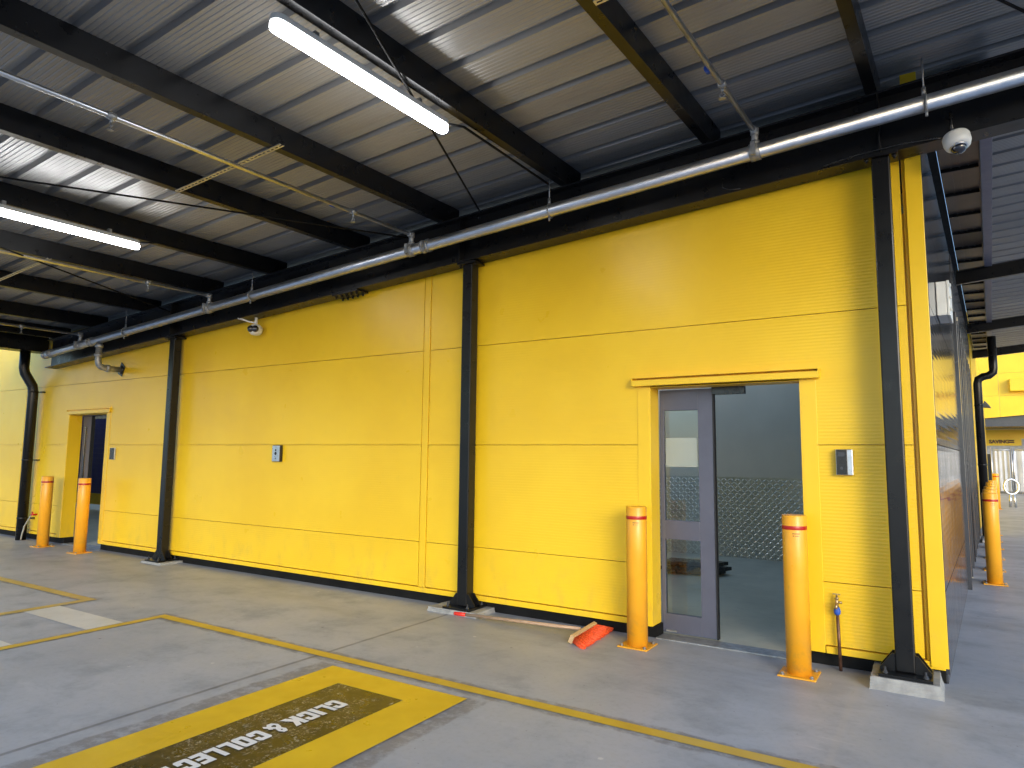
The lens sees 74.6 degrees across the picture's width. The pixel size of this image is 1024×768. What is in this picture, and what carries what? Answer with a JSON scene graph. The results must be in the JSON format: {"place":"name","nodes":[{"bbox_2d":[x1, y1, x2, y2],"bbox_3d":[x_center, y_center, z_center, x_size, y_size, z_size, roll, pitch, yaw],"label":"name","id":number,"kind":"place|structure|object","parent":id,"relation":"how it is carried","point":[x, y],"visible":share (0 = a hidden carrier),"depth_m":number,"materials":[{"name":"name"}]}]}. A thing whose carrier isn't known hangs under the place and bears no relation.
{"place":"outdoors","nodes":[
{"label":"outdoors","id":0,"kind":"place"},
{"bbox_2d":[0,488,1023,767],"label":"ground","id":1,"kind":"structure","parent":0,"point":[68,696],"depth_m":4.56,"materials":[{"name":"concrete"}]},
{"bbox_2d":[0,640,11,646],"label":"white bar","id":2,"kind":"object","parent":1,"relation":"on","point":[2,643],"visible":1,"depth_m":5.22,"materials":[{"name":"paint"}]},
{"bbox_2d":[30,476,53,547],"bbox_3d":[-7.405,2.018,10.661,0.250,1.101,0.250,-3,-7,32],"label":"bollard","id":3,"kind":"object","parent":1,"relation":"on","point":[45,510],"visible":1,"depth_m":10.61,"materials":[{"name":"yellow metal"}]},
{"bbox_2d":[0,577,95,614],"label":"floor marking line","id":4,"kind":"object","parent":1,"relation":"on","point":[71,595],"visible":1,"depth_m":7.01,"materials":[{"name":"yellow paint"}]},
{"bbox_2d":[25,606,122,629],"bbox_3d":[-3.998,2.116,6.107,1.150,0.001,0.310,-3,-7,32],"label":"white bar","id":5,"kind":"object","parent":1,"relation":"on","point":[75,618],"visible":1,"depth_m":6.08,"materials":[{"name":"paint"}]},
{"bbox_2d":[66,478,91,554],"bbox_3d":[-6.424,1.963,10.045,0.250,1.101,0.250,-3,-7,32],"label":"bollard","id":6,"kind":"object","parent":1,"relation":"on","point":[82,516],"visible":1,"depth_m":9.99,"materials":[{"name":"yellow metal"}]},
{"bbox_2d":[140,560,182,565],"bbox_3d":[-4.790,2.427,9.182,0.482,0.028,0.328,-3,-7,32],"label":"grout pad","id":7,"kind":"object","parent":1,"relation":"on","point":[165,563],"visible":0.66,"depth_m":9.07,"materials":[{"name":"grey concrete"}]},
{"bbox_2d":[144,336,186,562],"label":"steel column","id":8,"kind":"structure","parent":7,"relation":"on","point":[162,553],"depth_m":9.30,"materials":[{"name":"black metal"}]},
{"bbox_2d":[33,666,466,767],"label":"floor sign","id":9,"kind":"object","parent":1,"relation":"on","point":[284,724],"visible":1,"depth_m":3.67,"materials":[{"name":"yellow paint"}]},
{"bbox_2d":[0,614,819,767],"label":"floor marking line","id":10,"kind":"object","parent":1,"relation":"on","point":[681,738],"visible":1,"depth_m":4.22,"materials":[{"name":"yellow paint"}]},
{"bbox_2d":[427,601,494,618],"bbox_3d":[-0.493,2.176,6.491,0.585,0.043,0.326,-3,-7,32],"label":"grout pad","id":11,"kind":"object","parent":1,"relation":"on","point":[438,608],"visible":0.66,"depth_m":6.40,"materials":[{"name":"grey concrete"}]},
{"bbox_2d":[442,260,486,611],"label":"steel column","id":12,"kind":"structure","parent":11,"relation":"on","point":[464,599],"depth_m":6.59,"materials":[{"name":"black metal"}]},
{"bbox_2d":[0,72,988,683],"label":"yellow building","id":13,"kind":"structure","parent":1,"relation":"on","point":[704,386],"depth_m":6.38,"materials":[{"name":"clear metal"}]},
{"bbox_2d":[20,512,36,539],"bbox_3d":[-8.148,2.391,11.328,0.217,0.469,0.079,4,-7,-26],"label":"hose tap","id":14,"kind":"object","parent":13,"relation":"attached to","point":[32,514],"visible":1,"depth_m":11.32,"materials":[{"name":"grey metal"}]},
{"bbox_2d":[15,351,45,539],"bbox_3d":[-8.312,1.036,11.484,0.253,3.210,0.368,-3,-7,32],"label":"downpipe","id":15,"kind":"object","parent":13,"relation":"attached to","point":[33,392],"visible":0.99,"depth_m":11.50,"materials":[{"name":"black metal"}]},
{"bbox_2d":[79,416,95,477],"bbox_3d":[-7.091,1.568,11.145,0.282,2.075,0.074,-3,-7,32],"label":"sliding door","id":16,"kind":"structure","parent":13,"relation":"in","point":[89,421],"depth_m":11.17,"materials":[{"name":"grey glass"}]},
{"bbox_2d":[109,448,115,459],"bbox_3d":[-6.115,1.067,10.289,0.130,0.180,0.031,-3,-7,32],"label":"card reader","id":17,"kind":"object","parent":13,"relation":"attached to","point":[112,454],"visible":1,"depth_m":10.26,"materials":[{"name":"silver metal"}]},
{"bbox_2d":[272,445,282,461],"bbox_3d":[-2.884,0.852,8.253,0.140,0.200,0.054,-3,-7,32],"label":"intercom","id":18,"kind":"object","parent":13,"relation":"attached to","point":[277,452],"visible":1,"depth_m":8.23,"materials":[{"name":"silver plastic"}]},
{"bbox_2d":[0,0,1023,368],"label":"canopy roof","id":19,"kind":"structure","parent":13,"relation":"attached to","point":[568,98],"depth_m":5.36,"materials":[{"name":"black metal"}]},
{"bbox_2d":[0,258,51,280],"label":"slotted strut","id":20,"kind":"object","parent":19,"relation":"attached to","point":[18,271],"visible":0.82,"depth_m":7.86,"materials":[{"name":"metal"}]},
{"bbox_2d":[0,200,265,271],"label":"batten lamp","id":21,"kind":"object","parent":19,"relation":"attached to","point":[107,236],"visible":1,"depth_m":6.50,"materials":[{"name":"white plastic"}]},
{"bbox_2d":[175,143,283,192],"bbox_3d":[-2.391,-1.794,5.622,1.400,0.097,0.041,-3,-7,32],"label":"slotted strut","id":22,"kind":"object","parent":19,"relation":"attached to","point":[274,148],"visible":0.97,"depth_m":5.61,"materials":[{"name":"metal"}]},
{"bbox_2d":[238,317,262,335],"bbox_3d":[-3.337,-0.735,8.594,0.351,0.241,0.198,-3,-7,32],"label":"twin lens camera","id":23,"kind":"object","parent":19,"relation":"hanging from","point":[255,329],"visible":1,"depth_m":8.51,"materials":[{"name":"white plastic"}]},
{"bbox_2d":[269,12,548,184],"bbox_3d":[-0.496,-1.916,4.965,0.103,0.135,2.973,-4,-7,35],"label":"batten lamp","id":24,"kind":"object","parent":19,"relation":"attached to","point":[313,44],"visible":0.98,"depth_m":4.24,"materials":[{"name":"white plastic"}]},
{"bbox_2d":[40,58,1023,376],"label":"pipe","id":25,"kind":"object","parent":19,"relation":"hanging from","point":[924,102],"visible":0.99,"depth_m":5.67,"materials":[{"name":"metal"}]},
{"bbox_2d":[0,322,83,349],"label":"branch pipe","id":26,"kind":"object","parent":25,"relation":"attached to","point":[75,343],"visible":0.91,"depth_m":10.14,"materials":[{"name":"metal"}]},
{"bbox_2d":[0,249,212,313],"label":"branch pipe","id":27,"kind":"object","parent":25,"relation":"attached to","point":[204,305],"visible":0.86,"depth_m":7.83,"materials":[{"name":"metal"}]},
{"bbox_2d":[0,69,416,257],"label":"branch pipe","id":28,"kind":"object","parent":25,"relation":"attached to","point":[111,116],"visible":0.93,"depth_m":5.00,"materials":[{"name":"metal"}]},
{"bbox_2d":[660,0,761,161],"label":"branch pipe","id":29,"kind":"object","parent":25,"relation":"attached to","point":[753,146],"visible":0.96,"depth_m":4.47,"materials":[{"name":"metal"}]},
{"bbox_2d":[593,0,607,5],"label":"slotted strut","id":30,"kind":"object","parent":19,"relation":"attached to","point":[596,3],"visible":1,"depth_m":3.82,"materials":[{"name":"metal"}]},
{"bbox_2d":[722,177,740,189],"bbox_3d":[1.750,-1.606,5.372,0.145,0.131,0.014,-3,-7,32],"label":"loose cable","id":31,"kind":"object","parent":19,"relation":"attached to","point":[728,189],"visible":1,"depth_m":5.38,"materials":[{"name":"black plastic"}]},
{"bbox_2d":[823,137,942,166],"bbox_3d":[2.646,-1.662,4.805,0.782,0.062,0.023,-3,-7,31],"label":"loose cable","id":32,"kind":"object","parent":19,"relation":"attached to","point":[883,148],"visible":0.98,"depth_m":4.79,"materials":[{"name":"black plastic"}]},
{"bbox_2d":[942,113,971,154],"bbox_3d":[3.035,-1.704,4.590,0.170,0.294,0.171,-3,-7,32],"label":"dome camera","id":33,"kind":"object","parent":19,"relation":"attached to","point":[956,141],"visible":1,"depth_m":4.53,"materials":[{"name":"white plastic"}]},
{"bbox_2d":[659,388,719,639],"bbox_3d":[1.510,1.080,5.753,0.477,2.075,0.074,-3,-7,32],"label":"sliding door","id":34,"kind":"structure","parent":13,"relation":"in","point":[688,461],"depth_m":5.74,"materials":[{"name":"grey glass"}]},
{"bbox_2d":[835,449,853,474],"bbox_3d":[2.433,0.572,4.915,0.112,0.187,0.057,-3,-7,32],"label":"card reader","id":35,"kind":"object","parent":13,"relation":"attached to","point":[844,462],"visible":1,"depth_m":4.89,"materials":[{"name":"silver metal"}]},
{"bbox_2d":[935,280,952,323],"bbox_3d":[3.625,-0.680,5.622,0.106,0.290,0.415,-4,-7,35],"label":"junction box","id":36,"kind":"object","parent":13,"relation":"attached to","point":[944,303],"visible":1,"depth_m":5.47,"materials":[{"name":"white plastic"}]},
{"bbox_2d":[973,336,997,535],"bbox_3d":[9.558,1.034,13.466,0.436,4.000,0.160,-3,-7,32],"label":"side downpipe","id":37,"kind":"object","parent":13,"relation":"attached to","point":[979,409],"visible":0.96,"depth_m":13.50,"materials":[{"name":"black metal"}]},
{"bbox_2d":[983,401,990,407],"bbox_3d":[14.731,0.640,20.936,0.296,0.234,0.200,-3,-7,32],"label":"flood lamp","id":38,"kind":"object","parent":13,"relation":"attached to","point":[986,405],"visible":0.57,"depth_m":20.83,"materials":[{"name":"grey metal"}]},
{"bbox_2d":[454,612,612,648],"bbox_3d":[0.095,2.102,5.921,1.538,0.096,0.635,-3,-7,32],"label":"broom","id":39,"kind":"object","parent":1,"relation":"on","point":[587,635],"visible":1,"depth_m":5.65,"materials":[{"name":"plastic"}]},
{"bbox_2d":[617,506,657,651],"bbox_3d":[1.008,1.545,5.427,0.250,1.101,0.250,-3,-7,32],"label":"bollard","id":40,"kind":"object","parent":1,"relation":"on","point":[636,567],"visible":1,"depth_m":5.36,"materials":[{"name":"yellow metal"}]},
{"bbox_2d":[777,514,820,681],"bbox_3d":[2.014,1.484,4.756,0.250,1.101,0.250,-3,-7,32],"label":"bollard","id":41,"kind":"object","parent":1,"relation":"on","point":[798,666],"visible":1,"depth_m":4.69,"materials":[{"name":"yellow metal"}]},
{"bbox_2d":[833,593,842,670],"bbox_3d":[2.332,1.778,4.803,0.060,0.534,0.092,-3,-7,32],"label":"standpipe tap","id":42,"kind":"object","parent":1,"relation":"on","point":[837,611],"visible":1,"depth_m":4.81,"materials":[{"name":"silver metal"}]},
{"bbox_2d":[869,661,944,701],"bbox_3d":[2.635,1.974,4.482,0.424,0.080,0.402,-3,-7,32],"label":"grout pad","id":43,"kind":"object","parent":1,"relation":"on","point":[936,691],"visible":0.7,"depth_m":4.34,"materials":[{"name":"grey concrete"}]},
{"bbox_2d":[862,149,933,684],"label":"steel column","id":44,"kind":"structure","parent":43,"relation":"on","point":[903,660],"depth_m":4.59,"materials":[{"name":"black metal"}]},
{"bbox_2d":[982,489,1005,572],"bbox_3d":[6.638,2.016,9.294,0.250,1.101,0.250,-3,-7,32],"label":"bollard","id":45,"kind":"object","parent":1,"relation":"on","point":[990,491],"visible":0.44,"depth_m":9.29,"materials":[{"name":"yellow metal"}]},
{"bbox_2d":[984,486,1004,559],"bbox_3d":[7.435,2.143,10.403,0.250,1.101,0.250,-3,-7,32],"label":"bollard","id":46,"kind":"object","parent":1,"relation":"on","point":[990,487],"visible":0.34,"depth_m":10.40,"materials":[{"name":"yellow metal"}]},
{"bbox_2d":[985,484,1003,549],"bbox_3d":[8.284,2.277,11.575,0.250,1.101,0.250,-3,-7,32],"label":"bollard","id":47,"kind":"object","parent":1,"relation":"on","point":[994,485],"visible":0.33,"depth_m":11.56,"materials":[{"name":"yellow metal"}]},
{"bbox_2d":[981,493,1008,586],"bbox_3d":[5.917,1.900,8.277,0.250,1.101,0.250,-3,-7,32],"label":"bollard","id":48,"kind":"object","parent":1,"relation":"on","point":[992,541],"visible":1,"depth_m":8.22,"materials":[{"name":"yellow metal"}]},
{"bbox_2d":[992,473,1002,509],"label":"bollard","id":49,"kind":"object","parent":1,"relation":"on","point":[995,476],"visible":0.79,"depth_m":20.99,"materials":[{"name":"yellow metal"}]},
{"bbox_2d":[990,447,1014,492],"bbox_3d":[22.615,3.987,31.001,0.810,2.120,0.115,-3,-7,32],"label":"fence","id":50,"kind":"object","parent":1,"relation":"on","point":[1002,464],"visible":0.81,"depth_m":30.98,"materials":[{"name":"metal"}]},
{"bbox_2d":[1003,478,1019,506],"bbox_3d":[16.335,3.555,21.963,0.499,0.938,0.114,-1,-6,15],"label":"cycle hoop","id":51,"kind":"object","parent":1,"relation":"on","point":[1011,494],"visible":1,"depth_m":21.95,"materials":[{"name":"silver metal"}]},
{"bbox_2d":[1012,447,1023,491],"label":"fence","id":52,"kind":"object","parent":1,"relation":"on","point":[1018,461],"visible":0.82,"depth_m":30.68,"materials":[{"name":"metal"}]},
{"bbox_2d":[661,561,731,573],"bbox_3d":[2.390,2.377,8.697,0.789,0.155,0.499,-3,-7,32],"label":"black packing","id":53,"kind":"object","parent":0,"point":[723,568],"visible":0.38,"depth_m":8.64,"materials":[{"name":"plastic"}]},
{"bbox_2d":[936,153,965,307],"label":"sky","id":54,"kind":"structure","parent":0,"point":[936,153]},
{"bbox_2d":[966,312,1023,487],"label":"building","id":55,"kind":"structure","parent":0,"point":[1003,392],"depth_m":35.48,"materials":[{"name":"yellow metal"}]},
{"bbox_2d":[987,454,1014,487],"bbox_3d":[28.745,4.900,37.869,20.000,1.890,0.180,-3,-7,32],"label":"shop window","id":56,"kind":"structure","parent":55,"relation":"in","point":[988,455],"depth_m":38.59,"materials":[{"name":"grey glass"}]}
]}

